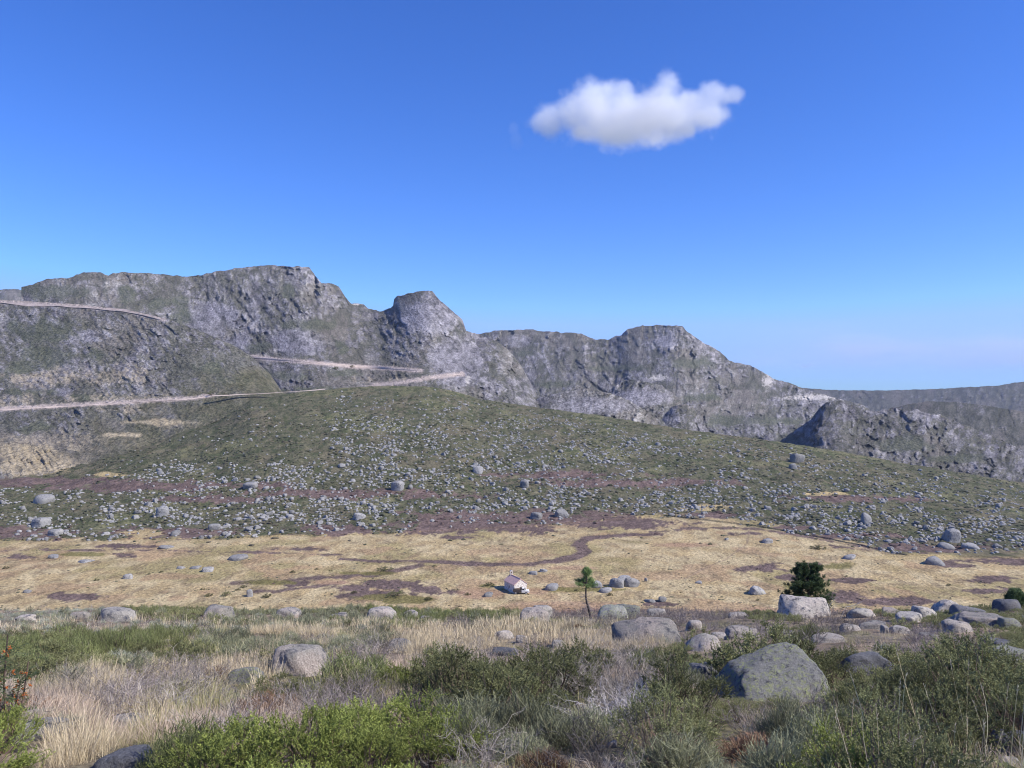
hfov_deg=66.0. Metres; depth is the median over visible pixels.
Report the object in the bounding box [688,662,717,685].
boulder
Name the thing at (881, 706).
dry heather
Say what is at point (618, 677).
dead bush
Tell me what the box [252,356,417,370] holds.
road embankment
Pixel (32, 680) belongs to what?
heath bush
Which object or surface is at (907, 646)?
dead bush
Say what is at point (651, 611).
boulder
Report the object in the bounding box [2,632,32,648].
broom bush
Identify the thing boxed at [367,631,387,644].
broom bush
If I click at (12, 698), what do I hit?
rowan
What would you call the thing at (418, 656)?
dead bush
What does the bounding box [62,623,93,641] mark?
broom bush
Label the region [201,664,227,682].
dry shrub
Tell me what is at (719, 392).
mountain
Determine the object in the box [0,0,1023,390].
sky
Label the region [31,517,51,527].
boulder
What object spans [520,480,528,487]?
boulder
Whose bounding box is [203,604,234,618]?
boulder
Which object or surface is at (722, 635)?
boulder
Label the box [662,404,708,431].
slab outcrop
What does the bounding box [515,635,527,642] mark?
boulder
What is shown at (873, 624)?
boulder
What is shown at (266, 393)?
road embankment
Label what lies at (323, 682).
heath bush
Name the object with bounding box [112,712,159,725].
boulder
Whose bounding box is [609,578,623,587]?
boulder
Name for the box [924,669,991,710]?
heath bush
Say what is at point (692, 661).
broom bush
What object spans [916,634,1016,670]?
heath bush
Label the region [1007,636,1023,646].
heath bush
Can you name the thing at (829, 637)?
boulder
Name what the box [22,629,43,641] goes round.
broom bush
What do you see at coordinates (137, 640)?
broom bush
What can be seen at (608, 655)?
heath bush
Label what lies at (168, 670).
dry heather
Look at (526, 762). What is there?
dry shrub
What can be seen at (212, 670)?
dry heather
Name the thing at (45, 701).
dry shrub
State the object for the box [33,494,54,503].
boulder
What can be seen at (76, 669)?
broom bush
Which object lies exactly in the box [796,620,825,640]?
broom bush
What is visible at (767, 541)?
boulder
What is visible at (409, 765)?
heath bush
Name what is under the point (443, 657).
heath bush
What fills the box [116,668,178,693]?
dry heather
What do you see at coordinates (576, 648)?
heath bush
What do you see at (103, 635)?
broom bush
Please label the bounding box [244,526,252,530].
boulder
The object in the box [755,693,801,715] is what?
heath bush
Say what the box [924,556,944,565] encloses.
boulder
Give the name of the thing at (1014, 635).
heath bush
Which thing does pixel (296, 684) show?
heath bush
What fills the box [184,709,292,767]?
heath bush
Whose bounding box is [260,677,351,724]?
dead bush
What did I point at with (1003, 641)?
boulder
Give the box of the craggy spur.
[780,400,1023,481]
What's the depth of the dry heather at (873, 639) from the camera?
18.95 m
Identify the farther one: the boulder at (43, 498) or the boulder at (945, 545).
the boulder at (43, 498)
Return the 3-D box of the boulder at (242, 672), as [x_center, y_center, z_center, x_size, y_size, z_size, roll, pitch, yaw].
[-4.792,5.355,14.246,0.613,0.549,0.425,0,0,0]
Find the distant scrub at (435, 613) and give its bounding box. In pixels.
[0,602,1023,767]
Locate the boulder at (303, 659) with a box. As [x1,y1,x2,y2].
[269,644,330,676]
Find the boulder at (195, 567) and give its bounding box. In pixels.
[189,565,200,568]
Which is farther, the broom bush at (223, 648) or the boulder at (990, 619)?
the boulder at (990, 619)
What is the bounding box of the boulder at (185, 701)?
[171,696,200,708]
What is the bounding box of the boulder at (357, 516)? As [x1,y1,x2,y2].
[353,513,365,519]
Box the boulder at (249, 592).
[246,589,252,596]
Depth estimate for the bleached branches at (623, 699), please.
10.72 m
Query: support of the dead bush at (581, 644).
on the ground at (613, 760)
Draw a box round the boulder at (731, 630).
[724,624,759,639]
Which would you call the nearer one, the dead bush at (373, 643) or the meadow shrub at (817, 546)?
the dead bush at (373, 643)
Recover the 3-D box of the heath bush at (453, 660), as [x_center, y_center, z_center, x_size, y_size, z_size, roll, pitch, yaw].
[-0.782,4.017,10.582,1.700,1.157,1.794,0,0,39]
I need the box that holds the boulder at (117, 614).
[100,606,135,621]
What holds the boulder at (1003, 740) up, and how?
on the ground at (613, 760)
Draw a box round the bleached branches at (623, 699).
[578,684,657,717]
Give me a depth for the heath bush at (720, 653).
13.10 m
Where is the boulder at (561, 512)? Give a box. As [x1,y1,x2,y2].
[554,508,568,516]
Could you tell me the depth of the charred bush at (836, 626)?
23.30 m
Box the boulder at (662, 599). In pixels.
[658,596,666,601]
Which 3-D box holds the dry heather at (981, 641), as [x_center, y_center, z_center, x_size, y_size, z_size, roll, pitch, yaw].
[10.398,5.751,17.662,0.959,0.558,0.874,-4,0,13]
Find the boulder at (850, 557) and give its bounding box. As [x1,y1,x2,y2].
[842,554,855,559]
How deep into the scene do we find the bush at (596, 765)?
6.69 m
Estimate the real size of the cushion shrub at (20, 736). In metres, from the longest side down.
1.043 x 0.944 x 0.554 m
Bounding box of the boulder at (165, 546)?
[158,545,173,548]
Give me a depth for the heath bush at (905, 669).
10.43 m
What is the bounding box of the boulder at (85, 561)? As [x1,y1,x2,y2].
[78,559,94,562]
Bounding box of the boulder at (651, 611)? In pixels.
[647,608,665,615]
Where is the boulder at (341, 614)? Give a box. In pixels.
[332,612,347,618]
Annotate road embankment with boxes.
[0,302,161,319]
[0,395,210,409]
[212,389,324,395]
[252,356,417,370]
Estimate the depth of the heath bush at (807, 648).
14.97 m
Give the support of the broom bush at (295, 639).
on the ground at (613, 760)
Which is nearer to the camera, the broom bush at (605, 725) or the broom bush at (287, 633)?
the broom bush at (605, 725)
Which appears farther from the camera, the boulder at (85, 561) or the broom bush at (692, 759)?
the boulder at (85, 561)
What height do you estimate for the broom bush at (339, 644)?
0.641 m
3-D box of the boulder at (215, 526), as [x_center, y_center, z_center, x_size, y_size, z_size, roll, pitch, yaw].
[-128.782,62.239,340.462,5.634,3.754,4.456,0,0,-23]
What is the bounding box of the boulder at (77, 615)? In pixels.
[70,611,90,618]
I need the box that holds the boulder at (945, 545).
[937,542,954,549]
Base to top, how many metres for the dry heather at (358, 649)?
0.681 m
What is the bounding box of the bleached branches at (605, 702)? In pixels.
[541,677,648,738]
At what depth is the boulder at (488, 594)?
235.05 m
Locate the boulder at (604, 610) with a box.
[597,604,627,618]
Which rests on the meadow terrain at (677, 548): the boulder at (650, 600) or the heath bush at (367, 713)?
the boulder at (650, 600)
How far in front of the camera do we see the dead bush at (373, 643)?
18.30 m
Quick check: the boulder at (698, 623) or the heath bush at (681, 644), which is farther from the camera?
the boulder at (698, 623)
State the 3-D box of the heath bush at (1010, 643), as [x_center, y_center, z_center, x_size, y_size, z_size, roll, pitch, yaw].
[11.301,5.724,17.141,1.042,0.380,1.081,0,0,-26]
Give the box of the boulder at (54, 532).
[47,529,63,535]
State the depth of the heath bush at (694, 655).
15.78 m
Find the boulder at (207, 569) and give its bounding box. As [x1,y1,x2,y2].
[202,567,213,571]
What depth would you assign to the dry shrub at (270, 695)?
11.14 m
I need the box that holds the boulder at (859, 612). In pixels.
[847,608,875,617]
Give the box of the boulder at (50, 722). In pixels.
[17,717,75,741]
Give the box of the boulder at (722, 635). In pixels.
[712,632,725,638]
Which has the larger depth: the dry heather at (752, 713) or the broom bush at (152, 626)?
the broom bush at (152, 626)
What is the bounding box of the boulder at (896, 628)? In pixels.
[889,625,908,633]
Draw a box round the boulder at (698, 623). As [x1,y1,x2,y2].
[685,620,701,630]
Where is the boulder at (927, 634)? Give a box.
[918,632,937,639]
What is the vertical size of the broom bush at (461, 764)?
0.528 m
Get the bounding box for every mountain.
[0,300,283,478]
[21,265,539,407]
[480,325,870,441]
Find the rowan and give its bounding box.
[0,634,49,745]
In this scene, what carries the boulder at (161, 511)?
on the meadow terrain at (677, 548)
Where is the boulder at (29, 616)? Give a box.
[15,614,35,619]
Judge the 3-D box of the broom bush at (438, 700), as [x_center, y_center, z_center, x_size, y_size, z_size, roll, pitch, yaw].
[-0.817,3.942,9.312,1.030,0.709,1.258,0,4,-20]
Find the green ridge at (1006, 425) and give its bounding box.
[896,401,1023,448]
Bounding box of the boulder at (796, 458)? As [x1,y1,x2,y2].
[789,454,804,462]
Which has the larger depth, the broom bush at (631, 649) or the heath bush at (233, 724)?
the broom bush at (631, 649)
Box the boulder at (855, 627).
[839,623,860,631]
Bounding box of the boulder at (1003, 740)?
[989,729,1023,754]
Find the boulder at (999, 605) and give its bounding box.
[991,599,1021,612]
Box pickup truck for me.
[513,587,529,593]
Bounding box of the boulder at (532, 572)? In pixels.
[529,571,536,574]
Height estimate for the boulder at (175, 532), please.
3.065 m
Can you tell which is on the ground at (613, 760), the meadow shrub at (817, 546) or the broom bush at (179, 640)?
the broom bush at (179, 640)
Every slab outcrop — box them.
[608,379,682,419]
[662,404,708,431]
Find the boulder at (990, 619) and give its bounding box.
[946,611,1002,626]
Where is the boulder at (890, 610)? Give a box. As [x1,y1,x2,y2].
[882,607,898,614]
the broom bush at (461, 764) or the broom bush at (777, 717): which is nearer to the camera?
the broom bush at (461, 764)
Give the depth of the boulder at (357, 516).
356.63 m
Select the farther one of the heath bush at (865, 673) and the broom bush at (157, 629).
the broom bush at (157, 629)
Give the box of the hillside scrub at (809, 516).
[0,388,1023,548]
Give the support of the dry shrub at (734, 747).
on the ground at (613, 760)
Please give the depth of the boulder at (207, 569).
266.14 m
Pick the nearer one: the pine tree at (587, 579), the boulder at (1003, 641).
the boulder at (1003, 641)
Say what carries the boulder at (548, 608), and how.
on the ground at (613, 760)
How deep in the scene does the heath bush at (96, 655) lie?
16.17 m
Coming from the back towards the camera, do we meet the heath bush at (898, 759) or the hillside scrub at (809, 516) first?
the hillside scrub at (809, 516)
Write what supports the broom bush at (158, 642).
on the ground at (613, 760)
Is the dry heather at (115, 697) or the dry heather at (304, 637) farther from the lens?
the dry heather at (304, 637)
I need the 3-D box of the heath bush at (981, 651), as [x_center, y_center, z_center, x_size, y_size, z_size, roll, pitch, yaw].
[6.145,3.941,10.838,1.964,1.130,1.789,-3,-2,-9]
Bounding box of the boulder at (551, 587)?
[545,583,558,590]
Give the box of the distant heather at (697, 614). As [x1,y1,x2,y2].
[0,604,940,633]
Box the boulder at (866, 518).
[860,512,871,523]
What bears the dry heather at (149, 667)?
on the ground at (613, 760)
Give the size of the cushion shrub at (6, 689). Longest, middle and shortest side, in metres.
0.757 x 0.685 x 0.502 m
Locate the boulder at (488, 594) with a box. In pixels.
[483,591,492,596]
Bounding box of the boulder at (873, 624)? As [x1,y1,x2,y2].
[859,620,885,629]
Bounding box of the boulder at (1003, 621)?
[996,617,1021,626]
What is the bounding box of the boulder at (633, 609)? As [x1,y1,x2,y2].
[616,604,639,616]
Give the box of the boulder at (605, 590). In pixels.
[599,587,611,592]
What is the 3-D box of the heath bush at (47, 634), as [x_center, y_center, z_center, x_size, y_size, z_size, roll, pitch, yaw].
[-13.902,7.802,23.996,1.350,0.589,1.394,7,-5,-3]
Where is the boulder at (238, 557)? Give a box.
[228,554,247,560]
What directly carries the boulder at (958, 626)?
on the ground at (613, 760)
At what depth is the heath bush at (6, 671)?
14.27 m
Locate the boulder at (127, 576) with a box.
[123,574,132,578]
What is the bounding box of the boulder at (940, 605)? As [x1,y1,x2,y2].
[931,599,958,612]
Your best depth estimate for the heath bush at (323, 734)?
6.62 m
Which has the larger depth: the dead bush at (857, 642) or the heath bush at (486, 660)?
the dead bush at (857, 642)
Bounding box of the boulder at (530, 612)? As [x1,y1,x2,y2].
[519,607,549,620]
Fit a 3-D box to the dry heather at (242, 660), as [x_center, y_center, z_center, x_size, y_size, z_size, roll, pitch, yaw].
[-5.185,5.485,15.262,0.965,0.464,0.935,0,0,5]
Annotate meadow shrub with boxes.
[377,566,394,570]
[387,590,406,597]
[809,545,828,549]
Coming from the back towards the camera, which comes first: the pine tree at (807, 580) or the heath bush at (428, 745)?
the pine tree at (807, 580)
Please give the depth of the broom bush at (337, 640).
20.84 m
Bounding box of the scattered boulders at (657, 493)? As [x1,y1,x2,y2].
[0,389,1023,554]
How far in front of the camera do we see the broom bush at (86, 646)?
17.64 m
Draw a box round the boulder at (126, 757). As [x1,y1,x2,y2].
[91,744,152,767]
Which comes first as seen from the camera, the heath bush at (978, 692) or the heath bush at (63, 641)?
the heath bush at (978, 692)
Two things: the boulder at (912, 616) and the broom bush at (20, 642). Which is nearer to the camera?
the broom bush at (20, 642)
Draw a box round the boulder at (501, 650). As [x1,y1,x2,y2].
[490,647,517,655]
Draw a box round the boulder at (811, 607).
[777,594,830,618]
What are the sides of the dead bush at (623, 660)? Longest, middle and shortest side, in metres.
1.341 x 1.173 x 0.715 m
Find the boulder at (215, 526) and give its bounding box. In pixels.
[208,523,220,529]
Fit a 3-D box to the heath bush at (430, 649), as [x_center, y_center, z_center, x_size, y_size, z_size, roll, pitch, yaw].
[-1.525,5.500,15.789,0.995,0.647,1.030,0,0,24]
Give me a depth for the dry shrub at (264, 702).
10.13 m
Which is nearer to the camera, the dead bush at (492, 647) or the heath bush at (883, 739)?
the heath bush at (883, 739)
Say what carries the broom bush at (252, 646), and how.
on the ground at (613, 760)
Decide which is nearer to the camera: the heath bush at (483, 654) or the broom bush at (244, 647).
the heath bush at (483, 654)
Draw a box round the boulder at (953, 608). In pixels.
[949,604,985,615]
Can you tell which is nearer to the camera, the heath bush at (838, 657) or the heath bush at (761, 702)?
the heath bush at (761, 702)
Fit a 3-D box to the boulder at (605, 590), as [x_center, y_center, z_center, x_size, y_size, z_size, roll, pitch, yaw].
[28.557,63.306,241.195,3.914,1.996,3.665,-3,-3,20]
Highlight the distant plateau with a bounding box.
[804,382,1023,411]
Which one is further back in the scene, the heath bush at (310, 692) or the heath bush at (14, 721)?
the heath bush at (310, 692)
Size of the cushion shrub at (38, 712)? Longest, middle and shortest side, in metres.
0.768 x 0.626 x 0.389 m
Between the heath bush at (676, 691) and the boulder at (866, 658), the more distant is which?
the boulder at (866, 658)
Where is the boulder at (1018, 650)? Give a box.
[990,645,1023,667]
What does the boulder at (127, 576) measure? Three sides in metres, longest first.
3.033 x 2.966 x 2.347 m
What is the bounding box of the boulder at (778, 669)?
[713,642,829,701]
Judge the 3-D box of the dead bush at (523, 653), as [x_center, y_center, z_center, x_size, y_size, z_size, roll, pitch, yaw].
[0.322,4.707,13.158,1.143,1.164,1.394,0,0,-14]
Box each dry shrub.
[0,693,37,715]
[15,695,65,711]
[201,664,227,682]
[226,693,300,717]
[245,687,301,707]
[511,744,574,767]
[714,729,776,764]
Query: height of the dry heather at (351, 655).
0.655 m
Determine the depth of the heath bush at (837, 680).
12.31 m
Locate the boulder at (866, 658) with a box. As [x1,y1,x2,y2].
[838,651,893,678]
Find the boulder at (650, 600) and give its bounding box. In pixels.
[644,599,655,602]
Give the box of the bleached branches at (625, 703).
[553,676,711,732]
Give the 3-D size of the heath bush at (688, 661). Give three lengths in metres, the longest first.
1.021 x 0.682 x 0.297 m
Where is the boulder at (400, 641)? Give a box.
[389,638,410,652]
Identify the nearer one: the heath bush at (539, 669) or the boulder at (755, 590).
the heath bush at (539, 669)
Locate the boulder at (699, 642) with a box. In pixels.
[684,633,719,651]
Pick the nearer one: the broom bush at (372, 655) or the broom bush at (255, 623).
the broom bush at (372, 655)
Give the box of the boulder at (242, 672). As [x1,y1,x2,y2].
[227,667,264,684]
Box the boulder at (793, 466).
[789,463,796,468]
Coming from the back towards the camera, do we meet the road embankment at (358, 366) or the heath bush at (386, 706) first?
the road embankment at (358, 366)
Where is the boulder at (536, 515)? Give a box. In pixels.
[530,512,542,519]
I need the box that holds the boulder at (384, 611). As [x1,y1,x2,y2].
[367,606,396,619]
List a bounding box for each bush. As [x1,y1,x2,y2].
[0,633,34,658]
[0,648,25,668]
[0,652,64,686]
[0,653,42,680]
[0,660,11,677]
[0,701,47,753]
[0,720,55,767]
[1,627,19,635]
[1,678,72,719]
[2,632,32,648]
[2,645,55,673]
[11,675,44,688]
[18,636,35,646]
[20,642,47,654]
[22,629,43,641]
[23,632,45,643]
[26,637,76,657]
[31,657,106,695]
[32,646,83,665]
[36,661,90,690]
[38,630,66,641]
[39,650,94,676]
[41,637,66,653]
[43,658,133,703]
[47,623,64,632]
[49,636,69,646]
[51,652,133,675]
[53,625,75,634]
[57,650,114,666]
[61,634,102,655]
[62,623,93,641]
[65,632,92,650]
[65,670,146,707]
[74,630,105,653]
[82,665,218,726]
[91,629,119,645]
[95,642,116,656]
[97,626,116,637]
[97,652,128,665]
[101,628,136,651]
[107,628,130,644]
[110,647,165,678]
[112,654,252,702]
[114,640,157,656]
[123,623,145,632]
[123,654,167,664]
[125,634,151,647]
[134,710,238,767]
[135,629,162,643]
[135,635,167,652]
[138,641,216,681]
[145,622,165,633]
[145,729,287,767]
[152,625,166,637]
[152,628,170,640]
[152,641,208,664]
[154,708,319,767]
[165,630,175,638]
[165,681,293,750]
[167,625,180,633]
[167,636,189,650]
[168,621,184,628]
[169,629,188,644]
[175,627,211,640]
[177,622,207,639]
[182,650,238,666]
[183,638,213,649]
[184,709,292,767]
[186,644,219,659]
[187,642,220,654]
[190,632,210,644]
[191,621,230,637]
[194,634,219,647]
[199,624,219,636]
[210,626,235,644]
[215,632,243,646]
[218,644,236,658]
[221,642,255,659]
[224,624,242,634]
[224,638,243,649]
[227,692,246,702]
[228,697,374,767]
[235,752,323,767]
[236,627,254,638]
[240,675,325,704]
[241,636,272,654]
[242,639,289,667]
[243,636,265,645]
[246,620,262,627]
[249,669,296,693]
[260,636,284,650]
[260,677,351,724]
[262,632,280,639]
[268,640,296,652]
[275,682,336,702]
[279,630,297,638]
[279,754,336,767]
[282,634,303,643]
[285,679,360,721]
[287,633,304,642]
[289,699,351,746]
[290,674,311,682]
[294,710,415,767]
[296,696,416,763]
[302,722,416,767]
[304,638,323,648]
[314,645,369,682]
[315,674,342,687]
[319,675,345,691]
[319,694,424,738]
[321,630,348,660]
[325,635,350,648]
[326,636,347,650]
[327,664,394,701]
[331,625,397,663]
[341,623,395,655]
[343,624,360,634]
[345,635,374,653]
[351,653,400,687]
[354,692,388,708]
[356,650,381,668]
[357,684,472,750]
[360,661,422,695]
[361,629,372,637]
[365,634,379,644]
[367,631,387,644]
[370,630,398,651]
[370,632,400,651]
[371,708,496,767]
[380,759,420,767]
[381,627,398,639]
[381,716,494,767]
[383,639,505,715]
[389,632,410,653]
[394,669,460,704]
[396,645,440,673]
[396,654,453,690]
[406,639,447,668]
[407,642,493,685]
[407,647,479,699]
[407,686,471,728]
[420,706,542,767]
[421,629,458,659]
[422,653,516,701]
[431,631,478,660]
[432,699,503,745]
[434,688,522,735]
[439,655,581,734]
[440,702,508,759]
[442,756,480,767]
[449,635,507,664]
[451,653,519,699]
[455,634,505,657]
[467,656,531,704]
[472,662,550,712]
[477,651,506,670]
[488,662,527,703]
[491,721,554,765]
[494,681,563,740]
[495,633,552,686]
[500,643,600,709]
[501,658,600,708]
[510,642,616,695]
[517,631,547,647]
[522,686,580,715]
[523,697,678,767]
[524,645,562,660]
[525,704,598,753]
[527,641,565,680]
[542,650,630,703]
[542,671,583,699]
[546,633,607,667]
[552,650,624,694]
[555,677,629,712]
[556,630,591,659]
[556,701,626,745]
[558,643,610,673]
[560,626,609,653]
[561,654,691,706]
[566,639,620,681]
[568,736,644,767]
[575,657,631,687]
[583,654,667,702]
[590,636,653,676]
[591,638,632,661]
[591,643,646,671]
[600,673,729,767]
[602,638,649,658]
[604,654,702,696]
[612,694,715,740]
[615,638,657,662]
[615,711,734,751]
[617,680,714,716]
[618,720,732,767]
[621,644,641,653]
[625,646,656,670]
[634,676,707,706]
[636,642,737,717]
[640,650,677,676]
[646,644,662,656]
[647,644,678,659]
[655,695,735,730]
[667,642,690,651]
[669,661,707,691]
[671,644,699,654]
[672,655,702,671]
[676,651,706,663]
[680,626,721,645]
[681,655,705,673]
[692,758,736,767]
[699,632,768,675]
[702,697,760,723]
[710,695,758,710]
[716,648,739,671]
[722,623,831,678]
[727,724,821,767]
[740,614,800,647]
[750,691,812,748]
[752,697,781,707]
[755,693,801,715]
[765,633,831,673]
[772,702,858,767]
[776,714,917,767]
[783,624,802,637]
[787,636,831,664]
[789,680,927,758]
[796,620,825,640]
[801,698,831,714]
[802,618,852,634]
[806,697,869,739]
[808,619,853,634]
[808,655,863,689]
[812,697,986,767]
[813,648,860,674]
[817,691,855,712]
[818,662,847,681]
[819,683,884,707]
[820,727,995,767]
[821,677,936,733]
[824,643,858,664]
[827,671,861,684]
[829,678,859,692]
[832,716,943,767]
[833,669,919,716]
[843,663,892,696]
[845,633,869,648]
[862,641,921,663]
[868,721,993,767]
[870,652,963,708]
[873,635,926,655]
[873,656,910,675]
[874,681,1018,767]
[878,655,1001,720]
[888,715,999,766]
[889,630,1023,699]
[892,668,990,739]
[895,648,939,662]
[910,626,1023,691]
[913,637,982,683]
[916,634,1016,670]
[919,656,1023,746]
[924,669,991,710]
[926,752,992,767]
[934,643,1013,691]
[955,684,1023,753]
[958,647,1014,669]
[968,666,1022,722]
[997,630,1012,636]
[1003,684,1023,713]
[1005,632,1023,638]
[1006,639,1023,649]
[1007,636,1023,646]
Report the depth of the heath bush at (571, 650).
13.30 m
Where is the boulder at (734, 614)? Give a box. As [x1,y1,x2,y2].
[728,612,747,618]
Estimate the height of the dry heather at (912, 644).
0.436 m
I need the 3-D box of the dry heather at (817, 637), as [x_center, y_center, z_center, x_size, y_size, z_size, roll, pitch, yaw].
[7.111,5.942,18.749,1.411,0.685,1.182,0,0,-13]
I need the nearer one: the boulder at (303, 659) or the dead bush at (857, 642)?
the boulder at (303, 659)
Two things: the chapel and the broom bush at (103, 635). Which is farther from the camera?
the chapel
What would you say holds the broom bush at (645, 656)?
on the ground at (613, 760)
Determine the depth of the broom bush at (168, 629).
24.30 m
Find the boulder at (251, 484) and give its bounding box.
[243,481,257,488]
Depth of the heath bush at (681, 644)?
18.81 m
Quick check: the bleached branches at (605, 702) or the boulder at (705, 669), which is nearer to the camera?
the bleached branches at (605, 702)
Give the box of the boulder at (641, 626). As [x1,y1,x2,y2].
[611,616,680,644]
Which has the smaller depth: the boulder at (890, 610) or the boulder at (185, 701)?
the boulder at (185, 701)
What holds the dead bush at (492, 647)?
on the ground at (613, 760)
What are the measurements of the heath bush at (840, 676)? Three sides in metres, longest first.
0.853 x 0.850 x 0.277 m
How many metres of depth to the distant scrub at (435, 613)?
41.68 m
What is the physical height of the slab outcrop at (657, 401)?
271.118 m
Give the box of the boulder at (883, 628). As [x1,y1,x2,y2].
[880,624,888,633]
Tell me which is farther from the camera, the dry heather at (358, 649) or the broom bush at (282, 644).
the broom bush at (282, 644)
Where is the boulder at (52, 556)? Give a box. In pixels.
[48,554,58,558]
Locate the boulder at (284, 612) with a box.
[274,607,301,617]
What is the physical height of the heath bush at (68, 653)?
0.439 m
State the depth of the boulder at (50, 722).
8.86 m
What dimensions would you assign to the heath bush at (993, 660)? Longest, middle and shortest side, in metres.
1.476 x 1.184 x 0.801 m
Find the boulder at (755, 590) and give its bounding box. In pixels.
[748,586,765,594]
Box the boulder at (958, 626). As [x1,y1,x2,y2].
[941,619,972,632]
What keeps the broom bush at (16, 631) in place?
on the ground at (613, 760)
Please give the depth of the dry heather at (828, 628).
21.37 m
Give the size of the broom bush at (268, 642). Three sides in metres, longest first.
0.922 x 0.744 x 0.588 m
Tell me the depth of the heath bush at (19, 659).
14.71 m
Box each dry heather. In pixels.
[75,663,169,716]
[87,650,187,686]
[95,675,186,703]
[101,671,165,699]
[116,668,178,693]
[125,647,209,685]
[143,654,208,684]
[144,644,234,694]
[166,654,236,682]
[194,677,308,731]
[225,653,264,668]
[253,643,285,669]
[255,665,352,713]
[288,672,380,711]
[289,631,322,641]
[295,679,386,723]
[302,668,398,705]
[325,668,437,710]
[326,645,370,676]
[326,662,379,705]
[330,634,390,665]
[350,683,407,703]
[370,638,398,653]
[504,634,551,656]
[710,691,770,736]
[732,695,771,728]
[765,676,850,724]
[788,620,840,645]
[806,619,851,636]
[824,684,933,732]
[864,632,884,642]
[892,624,938,650]
[899,626,932,643]
[901,637,923,652]
[959,631,1002,646]
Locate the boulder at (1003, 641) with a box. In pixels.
[977,636,1008,644]
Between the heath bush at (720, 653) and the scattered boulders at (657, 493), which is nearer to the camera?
the heath bush at (720, 653)
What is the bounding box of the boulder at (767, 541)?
[761,538,772,543]
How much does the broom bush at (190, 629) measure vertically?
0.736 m
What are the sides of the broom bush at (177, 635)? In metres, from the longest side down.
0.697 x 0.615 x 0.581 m
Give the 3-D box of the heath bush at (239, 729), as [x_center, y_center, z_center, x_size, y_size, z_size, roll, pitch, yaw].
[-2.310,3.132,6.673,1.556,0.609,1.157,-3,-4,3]
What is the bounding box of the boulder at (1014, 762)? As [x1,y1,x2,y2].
[996,756,1022,767]
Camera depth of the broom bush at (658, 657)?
14.49 m
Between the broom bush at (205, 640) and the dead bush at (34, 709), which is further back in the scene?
the broom bush at (205, 640)
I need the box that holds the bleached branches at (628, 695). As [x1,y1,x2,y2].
[577,670,684,718]
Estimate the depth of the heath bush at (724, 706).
9.70 m
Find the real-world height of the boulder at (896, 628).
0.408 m
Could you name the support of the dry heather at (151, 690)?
on the ground at (613, 760)
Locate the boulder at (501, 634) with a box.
[494,630,513,639]
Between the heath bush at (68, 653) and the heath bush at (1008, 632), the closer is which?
the heath bush at (68, 653)
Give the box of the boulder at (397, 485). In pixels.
[391,480,403,490]
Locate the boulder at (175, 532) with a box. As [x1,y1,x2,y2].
[170,530,180,535]
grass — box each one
[834,645,1023,767]
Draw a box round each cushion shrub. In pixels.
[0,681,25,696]
[0,719,33,744]
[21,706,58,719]
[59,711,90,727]
[105,648,135,659]
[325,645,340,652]
[657,636,672,643]
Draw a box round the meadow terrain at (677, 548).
[0,386,1023,612]
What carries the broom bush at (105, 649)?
on the ground at (613, 760)
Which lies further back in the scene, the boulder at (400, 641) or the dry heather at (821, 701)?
the boulder at (400, 641)
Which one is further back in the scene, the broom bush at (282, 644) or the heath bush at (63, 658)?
the broom bush at (282, 644)
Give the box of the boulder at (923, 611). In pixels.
[911,605,936,618]
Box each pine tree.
[573,566,598,617]
[777,560,835,607]
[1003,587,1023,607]
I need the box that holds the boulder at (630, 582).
[624,577,639,586]
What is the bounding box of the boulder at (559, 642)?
[552,640,562,647]
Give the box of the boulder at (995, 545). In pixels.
[992,543,1002,548]
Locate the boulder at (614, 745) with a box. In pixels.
[606,740,617,747]
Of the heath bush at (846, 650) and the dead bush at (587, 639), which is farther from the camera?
the dead bush at (587, 639)
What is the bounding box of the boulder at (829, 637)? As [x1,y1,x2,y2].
[811,632,846,642]
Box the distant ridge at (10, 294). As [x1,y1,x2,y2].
[0,289,20,300]
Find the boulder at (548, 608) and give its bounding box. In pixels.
[533,605,552,616]
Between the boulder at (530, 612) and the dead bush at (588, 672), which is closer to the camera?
the dead bush at (588, 672)
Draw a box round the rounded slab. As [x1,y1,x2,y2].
[536,389,666,425]
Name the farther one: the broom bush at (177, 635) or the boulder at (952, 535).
the boulder at (952, 535)
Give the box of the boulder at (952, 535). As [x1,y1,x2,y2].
[941,528,960,542]
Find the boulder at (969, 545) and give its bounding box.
[961,543,979,549]
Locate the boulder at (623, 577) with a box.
[618,575,629,580]
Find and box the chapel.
[504,570,527,593]
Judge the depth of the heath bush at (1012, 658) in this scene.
11.73 m
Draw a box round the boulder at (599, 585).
[594,580,602,587]
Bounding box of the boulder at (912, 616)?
[895,611,921,622]
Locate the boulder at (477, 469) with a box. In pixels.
[473,466,482,473]
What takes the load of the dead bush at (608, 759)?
on the ground at (613, 760)
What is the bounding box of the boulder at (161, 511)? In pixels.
[156,506,168,516]
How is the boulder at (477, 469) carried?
on the meadow terrain at (677, 548)
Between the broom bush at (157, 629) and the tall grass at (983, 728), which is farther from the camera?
the broom bush at (157, 629)
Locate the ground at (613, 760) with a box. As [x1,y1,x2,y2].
[0,609,1023,767]

